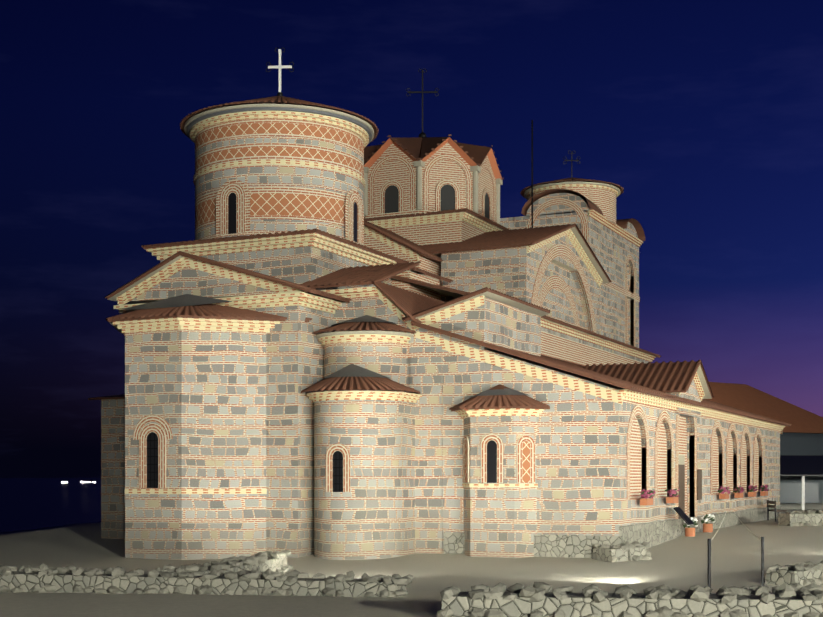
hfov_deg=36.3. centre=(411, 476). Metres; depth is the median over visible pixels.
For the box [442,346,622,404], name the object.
cornice
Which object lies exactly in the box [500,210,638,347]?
tower
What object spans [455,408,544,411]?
roof edge
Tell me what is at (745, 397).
roof
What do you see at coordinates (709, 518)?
flowers
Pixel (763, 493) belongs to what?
fbox
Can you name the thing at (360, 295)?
cornice
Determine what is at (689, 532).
pot
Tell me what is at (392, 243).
gable
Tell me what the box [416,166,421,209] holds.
octagonal column
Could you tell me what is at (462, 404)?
roof
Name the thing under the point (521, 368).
cornice
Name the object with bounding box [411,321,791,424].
cornice
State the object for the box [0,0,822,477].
sky
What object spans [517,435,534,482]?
arched frame
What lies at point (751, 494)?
fbox
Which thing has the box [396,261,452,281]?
estepg
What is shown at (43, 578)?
stone wall
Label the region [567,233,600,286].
cornice
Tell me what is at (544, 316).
naos
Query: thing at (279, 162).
drum dent
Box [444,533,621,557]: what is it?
stone wall base
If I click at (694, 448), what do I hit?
door surround
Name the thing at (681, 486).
door leaf
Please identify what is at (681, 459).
front door
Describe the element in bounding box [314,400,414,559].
small apse
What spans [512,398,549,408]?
roof
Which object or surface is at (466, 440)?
arched window
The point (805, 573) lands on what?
stone wall
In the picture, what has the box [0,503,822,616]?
ground
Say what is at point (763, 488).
fbox
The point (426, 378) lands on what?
wall
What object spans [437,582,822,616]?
stone wall
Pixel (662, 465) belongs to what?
window reveal
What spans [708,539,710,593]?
post
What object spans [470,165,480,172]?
octagonal cap
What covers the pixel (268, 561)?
ruin
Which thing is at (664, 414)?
window arch
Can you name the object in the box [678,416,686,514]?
parchb
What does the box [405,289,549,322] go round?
cornice
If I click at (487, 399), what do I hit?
roof
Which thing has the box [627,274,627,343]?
tower
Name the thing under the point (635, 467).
window reveal
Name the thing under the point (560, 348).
wall
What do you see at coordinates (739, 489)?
fbox
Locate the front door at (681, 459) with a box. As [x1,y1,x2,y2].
[678,455,684,464]
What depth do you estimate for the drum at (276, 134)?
38.72 m
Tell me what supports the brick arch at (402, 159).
attached to the drum wall at (398, 171)
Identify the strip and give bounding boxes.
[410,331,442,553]
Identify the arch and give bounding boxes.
[133,415,172,439]
[527,198,587,241]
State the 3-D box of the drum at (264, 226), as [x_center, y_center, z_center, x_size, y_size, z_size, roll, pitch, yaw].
[-4.314,-7.548,41.149,5.500,0.650,5.500,0,0,25]
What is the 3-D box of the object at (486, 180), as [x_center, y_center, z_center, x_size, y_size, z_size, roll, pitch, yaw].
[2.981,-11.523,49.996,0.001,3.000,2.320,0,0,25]
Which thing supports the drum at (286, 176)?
on the brick band at (282, 189)
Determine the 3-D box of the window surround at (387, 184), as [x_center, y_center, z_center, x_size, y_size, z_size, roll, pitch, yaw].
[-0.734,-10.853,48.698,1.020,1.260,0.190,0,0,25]
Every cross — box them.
[266,47,293,71]
[268,49,291,91]
[406,69,438,95]
[408,70,436,131]
[565,152,578,177]
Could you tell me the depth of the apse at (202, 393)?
34.97 m
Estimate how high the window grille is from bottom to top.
1.070 m
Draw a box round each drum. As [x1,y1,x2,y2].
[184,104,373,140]
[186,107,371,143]
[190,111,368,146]
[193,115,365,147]
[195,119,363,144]
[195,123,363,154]
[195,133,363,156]
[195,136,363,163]
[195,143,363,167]
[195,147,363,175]
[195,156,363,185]
[195,166,363,203]
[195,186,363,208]
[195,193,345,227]
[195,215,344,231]
[195,219,363,245]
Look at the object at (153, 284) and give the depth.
36.93 m
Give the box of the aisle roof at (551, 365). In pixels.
[411,322,789,426]
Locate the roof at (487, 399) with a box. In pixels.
[458,384,517,408]
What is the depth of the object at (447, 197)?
48.55 m
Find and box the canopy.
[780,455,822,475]
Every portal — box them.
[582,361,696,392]
[595,360,713,397]
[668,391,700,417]
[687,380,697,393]
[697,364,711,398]
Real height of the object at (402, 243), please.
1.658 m
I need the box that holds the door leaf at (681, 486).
[678,464,684,518]
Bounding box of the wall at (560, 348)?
[541,331,644,365]
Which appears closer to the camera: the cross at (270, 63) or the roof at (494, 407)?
the roof at (494, 407)
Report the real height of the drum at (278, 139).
0.210 m
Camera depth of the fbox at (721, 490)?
44.03 m
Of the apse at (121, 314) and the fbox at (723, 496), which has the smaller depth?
the apse at (121, 314)
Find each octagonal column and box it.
[364,173,367,215]
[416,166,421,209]
[473,171,477,212]
[496,184,499,223]
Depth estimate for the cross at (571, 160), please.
55.77 m
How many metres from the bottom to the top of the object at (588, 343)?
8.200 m
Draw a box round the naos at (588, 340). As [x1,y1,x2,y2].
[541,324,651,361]
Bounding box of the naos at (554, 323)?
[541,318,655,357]
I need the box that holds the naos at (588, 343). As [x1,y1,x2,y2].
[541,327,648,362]
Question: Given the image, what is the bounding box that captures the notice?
[697,469,701,499]
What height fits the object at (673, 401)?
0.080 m
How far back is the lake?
2948.30 m
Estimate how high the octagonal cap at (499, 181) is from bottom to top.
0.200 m
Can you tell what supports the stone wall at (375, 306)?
on the ground
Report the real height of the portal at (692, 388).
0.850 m
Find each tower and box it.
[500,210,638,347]
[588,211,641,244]
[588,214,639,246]
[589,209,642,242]
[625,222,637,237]
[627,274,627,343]
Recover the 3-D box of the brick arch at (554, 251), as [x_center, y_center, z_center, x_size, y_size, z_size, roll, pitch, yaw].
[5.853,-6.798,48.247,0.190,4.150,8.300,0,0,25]
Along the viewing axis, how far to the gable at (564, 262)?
48.13 m
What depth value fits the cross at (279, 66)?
41.13 m
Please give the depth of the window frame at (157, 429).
34.97 m
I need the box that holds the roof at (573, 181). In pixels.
[522,179,621,195]
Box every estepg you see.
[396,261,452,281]
[411,268,450,282]
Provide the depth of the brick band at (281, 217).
38.64 m
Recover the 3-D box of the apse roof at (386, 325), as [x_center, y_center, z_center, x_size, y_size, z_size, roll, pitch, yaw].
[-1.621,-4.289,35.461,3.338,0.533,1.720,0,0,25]
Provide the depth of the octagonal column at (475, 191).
48.83 m
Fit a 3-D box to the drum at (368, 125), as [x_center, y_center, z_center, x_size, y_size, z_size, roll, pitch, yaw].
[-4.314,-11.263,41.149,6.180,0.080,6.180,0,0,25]
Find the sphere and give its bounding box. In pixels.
[419,132,425,137]
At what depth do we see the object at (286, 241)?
38.61 m
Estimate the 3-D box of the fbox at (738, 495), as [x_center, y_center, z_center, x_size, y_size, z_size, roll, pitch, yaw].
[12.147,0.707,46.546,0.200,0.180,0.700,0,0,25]
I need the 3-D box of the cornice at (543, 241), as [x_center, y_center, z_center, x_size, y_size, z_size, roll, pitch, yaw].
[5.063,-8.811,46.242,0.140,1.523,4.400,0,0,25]
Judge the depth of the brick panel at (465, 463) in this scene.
34.63 m
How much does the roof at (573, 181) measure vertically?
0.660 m
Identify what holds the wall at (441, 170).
on the roof edge at (483, 219)
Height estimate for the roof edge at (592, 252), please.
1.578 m
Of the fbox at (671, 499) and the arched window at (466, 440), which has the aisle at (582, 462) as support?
the fbox at (671, 499)
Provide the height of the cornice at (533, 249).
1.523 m
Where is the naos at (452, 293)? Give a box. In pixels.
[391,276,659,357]
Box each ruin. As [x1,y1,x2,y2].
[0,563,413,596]
[163,550,292,574]
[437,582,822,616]
[592,541,651,561]
[670,583,803,597]
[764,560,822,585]
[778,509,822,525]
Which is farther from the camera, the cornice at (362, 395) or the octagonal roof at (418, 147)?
the octagonal roof at (418, 147)
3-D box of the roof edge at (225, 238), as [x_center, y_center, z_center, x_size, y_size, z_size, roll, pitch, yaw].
[-5.420,-7.363,38.817,6.410,0.246,1.245,0,0,25]
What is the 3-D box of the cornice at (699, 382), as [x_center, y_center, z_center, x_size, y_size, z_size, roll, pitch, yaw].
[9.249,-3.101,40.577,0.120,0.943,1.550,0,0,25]
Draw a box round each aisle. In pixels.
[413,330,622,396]
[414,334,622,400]
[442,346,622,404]
[443,350,779,552]
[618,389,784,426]
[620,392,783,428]
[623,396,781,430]
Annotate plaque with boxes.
[673,507,693,524]
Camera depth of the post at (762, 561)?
26.02 m
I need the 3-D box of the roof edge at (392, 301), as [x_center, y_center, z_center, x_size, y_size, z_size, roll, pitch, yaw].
[0.644,-4.923,37.868,1.370,1.300,5.320,0,0,25]
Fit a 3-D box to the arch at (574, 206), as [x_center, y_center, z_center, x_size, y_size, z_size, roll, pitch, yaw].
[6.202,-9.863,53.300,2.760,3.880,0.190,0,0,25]
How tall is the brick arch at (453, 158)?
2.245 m
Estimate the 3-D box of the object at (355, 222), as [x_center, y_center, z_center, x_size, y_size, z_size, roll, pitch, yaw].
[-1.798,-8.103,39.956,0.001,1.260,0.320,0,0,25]
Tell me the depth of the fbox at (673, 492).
37.12 m
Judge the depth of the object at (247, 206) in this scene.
38.54 m
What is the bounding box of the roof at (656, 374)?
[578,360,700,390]
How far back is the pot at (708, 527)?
40.83 m
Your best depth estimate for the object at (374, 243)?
45.41 m
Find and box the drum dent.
[193,160,364,188]
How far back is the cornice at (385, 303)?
35.81 m
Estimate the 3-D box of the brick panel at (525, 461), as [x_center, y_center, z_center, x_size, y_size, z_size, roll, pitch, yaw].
[3.083,-0.388,33.803,0.260,1.130,0.001,0,0,-27]
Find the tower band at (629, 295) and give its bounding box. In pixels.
[603,282,639,301]
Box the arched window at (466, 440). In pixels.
[463,436,469,482]
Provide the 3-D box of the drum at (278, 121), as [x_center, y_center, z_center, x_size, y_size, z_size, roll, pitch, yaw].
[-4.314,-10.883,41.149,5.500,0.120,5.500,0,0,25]
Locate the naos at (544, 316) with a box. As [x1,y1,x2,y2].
[394,275,661,356]
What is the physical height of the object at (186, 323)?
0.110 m
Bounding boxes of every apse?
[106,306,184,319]
[106,309,141,330]
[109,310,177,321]
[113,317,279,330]
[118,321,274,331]
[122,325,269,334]
[125,330,265,559]
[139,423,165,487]
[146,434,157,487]
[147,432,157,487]
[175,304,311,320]
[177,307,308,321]
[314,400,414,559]
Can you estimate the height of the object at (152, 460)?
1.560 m
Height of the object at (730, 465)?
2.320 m
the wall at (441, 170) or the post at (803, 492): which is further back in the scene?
the post at (803, 492)
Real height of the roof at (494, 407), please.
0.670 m
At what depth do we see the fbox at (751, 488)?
48.98 m
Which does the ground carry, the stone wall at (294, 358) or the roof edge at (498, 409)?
the stone wall at (294, 358)
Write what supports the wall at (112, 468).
on the ground
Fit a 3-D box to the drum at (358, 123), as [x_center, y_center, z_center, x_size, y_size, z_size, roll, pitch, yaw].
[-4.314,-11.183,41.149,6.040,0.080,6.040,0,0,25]
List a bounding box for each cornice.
[306,391,421,396]
[309,393,418,399]
[312,397,416,402]
[405,289,549,322]
[411,321,791,424]
[567,233,600,286]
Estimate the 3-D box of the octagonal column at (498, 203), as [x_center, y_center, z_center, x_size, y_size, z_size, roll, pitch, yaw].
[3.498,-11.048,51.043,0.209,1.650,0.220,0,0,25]
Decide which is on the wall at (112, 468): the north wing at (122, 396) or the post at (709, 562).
the north wing at (122, 396)
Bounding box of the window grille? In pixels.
[332,453,342,491]
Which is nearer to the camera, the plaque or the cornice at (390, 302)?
the cornice at (390, 302)
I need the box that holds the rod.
[531,120,532,227]
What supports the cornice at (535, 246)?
attached to the gable at (564, 262)
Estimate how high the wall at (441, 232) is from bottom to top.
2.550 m
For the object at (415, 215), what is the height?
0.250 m
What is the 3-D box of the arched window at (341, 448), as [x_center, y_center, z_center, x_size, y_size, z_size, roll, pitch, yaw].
[-1.967,-0.233,34.148,0.740,1.320,0.190,0,0,25]
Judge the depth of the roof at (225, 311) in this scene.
35.01 m
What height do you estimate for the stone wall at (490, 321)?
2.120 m
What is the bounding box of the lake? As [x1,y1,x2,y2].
[0,478,100,531]
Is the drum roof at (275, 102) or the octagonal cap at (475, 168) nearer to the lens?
the drum roof at (275, 102)
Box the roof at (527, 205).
[521,189,602,215]
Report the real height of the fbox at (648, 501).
0.180 m
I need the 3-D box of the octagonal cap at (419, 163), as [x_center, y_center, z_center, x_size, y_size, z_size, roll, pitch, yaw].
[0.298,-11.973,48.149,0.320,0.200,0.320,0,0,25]
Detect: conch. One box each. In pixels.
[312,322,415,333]
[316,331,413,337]
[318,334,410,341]
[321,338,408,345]
[324,342,405,391]
[327,322,412,332]
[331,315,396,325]
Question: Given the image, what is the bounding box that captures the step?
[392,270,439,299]
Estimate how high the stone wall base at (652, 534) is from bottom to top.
1.250 m
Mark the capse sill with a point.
(495, 485)
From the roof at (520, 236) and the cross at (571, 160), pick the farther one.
the cross at (571, 160)
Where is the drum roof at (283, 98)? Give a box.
[180,96,378,141]
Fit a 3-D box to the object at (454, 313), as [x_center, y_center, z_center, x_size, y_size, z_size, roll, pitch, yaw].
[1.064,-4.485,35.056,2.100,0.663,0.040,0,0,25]
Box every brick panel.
[465,443,466,482]
[522,441,529,482]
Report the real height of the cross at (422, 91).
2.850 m
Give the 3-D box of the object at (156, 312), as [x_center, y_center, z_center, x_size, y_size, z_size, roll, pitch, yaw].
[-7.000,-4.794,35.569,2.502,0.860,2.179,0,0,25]
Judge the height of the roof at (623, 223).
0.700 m
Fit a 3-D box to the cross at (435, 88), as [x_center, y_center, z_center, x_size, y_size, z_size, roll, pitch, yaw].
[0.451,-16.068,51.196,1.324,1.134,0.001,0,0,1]
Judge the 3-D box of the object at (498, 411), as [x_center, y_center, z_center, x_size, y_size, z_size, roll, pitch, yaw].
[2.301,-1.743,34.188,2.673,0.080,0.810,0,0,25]
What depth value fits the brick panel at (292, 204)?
38.64 m
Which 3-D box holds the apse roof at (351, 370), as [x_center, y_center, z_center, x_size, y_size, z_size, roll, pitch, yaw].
[-1.608,-2.935,34.995,2.003,0.436,1.595,0,0,25]
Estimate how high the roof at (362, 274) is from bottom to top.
1.048 m
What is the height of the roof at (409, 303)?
1.308 m
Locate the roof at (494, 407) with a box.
[461,397,515,409]
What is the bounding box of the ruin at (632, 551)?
[592,541,651,561]
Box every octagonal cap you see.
[364,167,368,172]
[414,160,424,166]
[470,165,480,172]
[496,178,502,184]
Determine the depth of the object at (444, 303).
34.92 m
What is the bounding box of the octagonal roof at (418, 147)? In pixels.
[364,137,490,165]
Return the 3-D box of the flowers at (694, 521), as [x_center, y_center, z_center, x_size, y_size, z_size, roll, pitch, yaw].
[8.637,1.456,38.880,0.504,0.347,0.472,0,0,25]
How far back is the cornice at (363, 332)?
34.87 m
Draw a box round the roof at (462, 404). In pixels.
[449,385,497,409]
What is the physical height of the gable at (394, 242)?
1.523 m
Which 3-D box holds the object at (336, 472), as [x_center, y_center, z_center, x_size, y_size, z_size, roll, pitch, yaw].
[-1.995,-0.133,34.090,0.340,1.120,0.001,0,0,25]
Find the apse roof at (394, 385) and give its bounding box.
[301,377,419,393]
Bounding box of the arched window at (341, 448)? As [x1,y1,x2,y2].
[326,443,349,491]
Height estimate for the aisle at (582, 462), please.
6.750 m
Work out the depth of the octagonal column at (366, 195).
49.06 m
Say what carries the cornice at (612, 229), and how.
attached to the tower at (612, 250)
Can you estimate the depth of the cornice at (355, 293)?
36.28 m
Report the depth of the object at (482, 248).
44.80 m
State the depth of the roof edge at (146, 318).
34.62 m
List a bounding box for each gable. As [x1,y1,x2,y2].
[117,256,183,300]
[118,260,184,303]
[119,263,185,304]
[184,256,306,292]
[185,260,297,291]
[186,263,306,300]
[364,225,418,255]
[364,228,418,258]
[364,230,418,260]
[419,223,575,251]
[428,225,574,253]
[433,235,592,277]
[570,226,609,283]
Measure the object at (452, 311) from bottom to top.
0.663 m
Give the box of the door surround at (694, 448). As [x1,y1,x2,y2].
[676,414,696,518]
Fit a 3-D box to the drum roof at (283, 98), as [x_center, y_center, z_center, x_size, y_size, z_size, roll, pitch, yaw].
[-4.314,-11.854,41.149,6.474,1.103,6.478,0,0,25]
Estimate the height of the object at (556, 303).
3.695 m
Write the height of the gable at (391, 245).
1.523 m
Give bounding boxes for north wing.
[88,394,124,399]
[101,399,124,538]
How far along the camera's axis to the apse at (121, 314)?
35.41 m
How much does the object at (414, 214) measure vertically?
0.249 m
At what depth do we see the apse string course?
34.97 m
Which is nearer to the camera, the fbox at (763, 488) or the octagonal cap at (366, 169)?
the octagonal cap at (366, 169)
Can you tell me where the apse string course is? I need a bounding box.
[124,489,266,493]
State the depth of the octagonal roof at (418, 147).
49.60 m
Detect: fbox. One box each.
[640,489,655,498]
[640,498,652,504]
[665,489,679,496]
[666,497,677,502]
[717,486,729,493]
[719,494,728,498]
[733,486,743,492]
[734,493,742,497]
[747,485,756,491]
[748,492,755,496]
[759,485,768,490]
[760,491,767,495]
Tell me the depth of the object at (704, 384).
40.76 m
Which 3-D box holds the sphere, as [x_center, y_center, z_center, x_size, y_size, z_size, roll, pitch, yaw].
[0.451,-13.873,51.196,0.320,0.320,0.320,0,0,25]
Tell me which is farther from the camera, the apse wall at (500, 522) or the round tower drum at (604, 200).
the round tower drum at (604, 200)
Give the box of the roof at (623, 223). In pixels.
[616,218,644,240]
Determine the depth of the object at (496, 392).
34.09 m
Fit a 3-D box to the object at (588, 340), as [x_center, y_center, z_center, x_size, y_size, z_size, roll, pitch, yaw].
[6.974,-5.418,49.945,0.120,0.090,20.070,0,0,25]
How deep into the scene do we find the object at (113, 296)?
36.82 m
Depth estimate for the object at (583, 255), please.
50.07 m
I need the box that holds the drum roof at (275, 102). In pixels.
[182,97,376,138]
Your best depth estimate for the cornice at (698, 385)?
40.75 m
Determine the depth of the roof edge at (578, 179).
54.15 m
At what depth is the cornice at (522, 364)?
34.01 m
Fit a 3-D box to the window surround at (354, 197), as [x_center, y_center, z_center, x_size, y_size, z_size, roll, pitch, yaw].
[-1.856,-8.253,39.983,0.190,1.560,0.920,0,0,25]
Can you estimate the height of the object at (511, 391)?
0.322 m
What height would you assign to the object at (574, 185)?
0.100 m
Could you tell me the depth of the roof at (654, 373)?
39.61 m
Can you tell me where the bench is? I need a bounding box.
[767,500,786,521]
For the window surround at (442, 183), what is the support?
attached to the wall at (441, 170)
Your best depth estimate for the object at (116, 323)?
34.74 m
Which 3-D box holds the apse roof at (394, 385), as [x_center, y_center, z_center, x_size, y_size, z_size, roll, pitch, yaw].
[-1.581,-2.679,34.965,3.385,0.731,2.717,0,0,25]
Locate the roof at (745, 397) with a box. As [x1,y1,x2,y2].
[707,382,822,433]
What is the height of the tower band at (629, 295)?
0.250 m
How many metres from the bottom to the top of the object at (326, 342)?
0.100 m
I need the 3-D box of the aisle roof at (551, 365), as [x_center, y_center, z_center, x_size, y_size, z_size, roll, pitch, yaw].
[8.532,-3.278,45.925,6.280,2.090,26.600,0,0,25]
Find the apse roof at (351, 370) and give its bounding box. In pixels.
[322,364,388,379]
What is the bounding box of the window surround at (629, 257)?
[625,254,635,346]
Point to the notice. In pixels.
(699, 484)
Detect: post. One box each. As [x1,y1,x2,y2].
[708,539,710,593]
[761,537,763,585]
[802,476,804,509]
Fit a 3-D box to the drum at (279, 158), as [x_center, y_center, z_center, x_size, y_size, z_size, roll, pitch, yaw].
[-4.314,-9.648,41.149,5.500,0.330,5.500,0,0,25]
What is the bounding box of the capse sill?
[462,483,537,486]
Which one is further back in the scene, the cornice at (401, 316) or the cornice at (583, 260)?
the cornice at (583, 260)
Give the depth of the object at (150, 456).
35.01 m
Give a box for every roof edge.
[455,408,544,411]
[520,178,623,197]
[559,224,611,281]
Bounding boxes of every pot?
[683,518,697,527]
[685,528,694,536]
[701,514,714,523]
[703,523,712,531]
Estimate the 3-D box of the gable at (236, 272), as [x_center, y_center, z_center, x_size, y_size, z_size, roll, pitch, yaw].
[-4.747,-5.711,35.544,4.020,1.323,0.140,0,0,25]
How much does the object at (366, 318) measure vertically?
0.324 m
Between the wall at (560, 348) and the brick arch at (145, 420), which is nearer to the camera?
the brick arch at (145, 420)
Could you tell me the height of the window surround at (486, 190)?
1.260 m

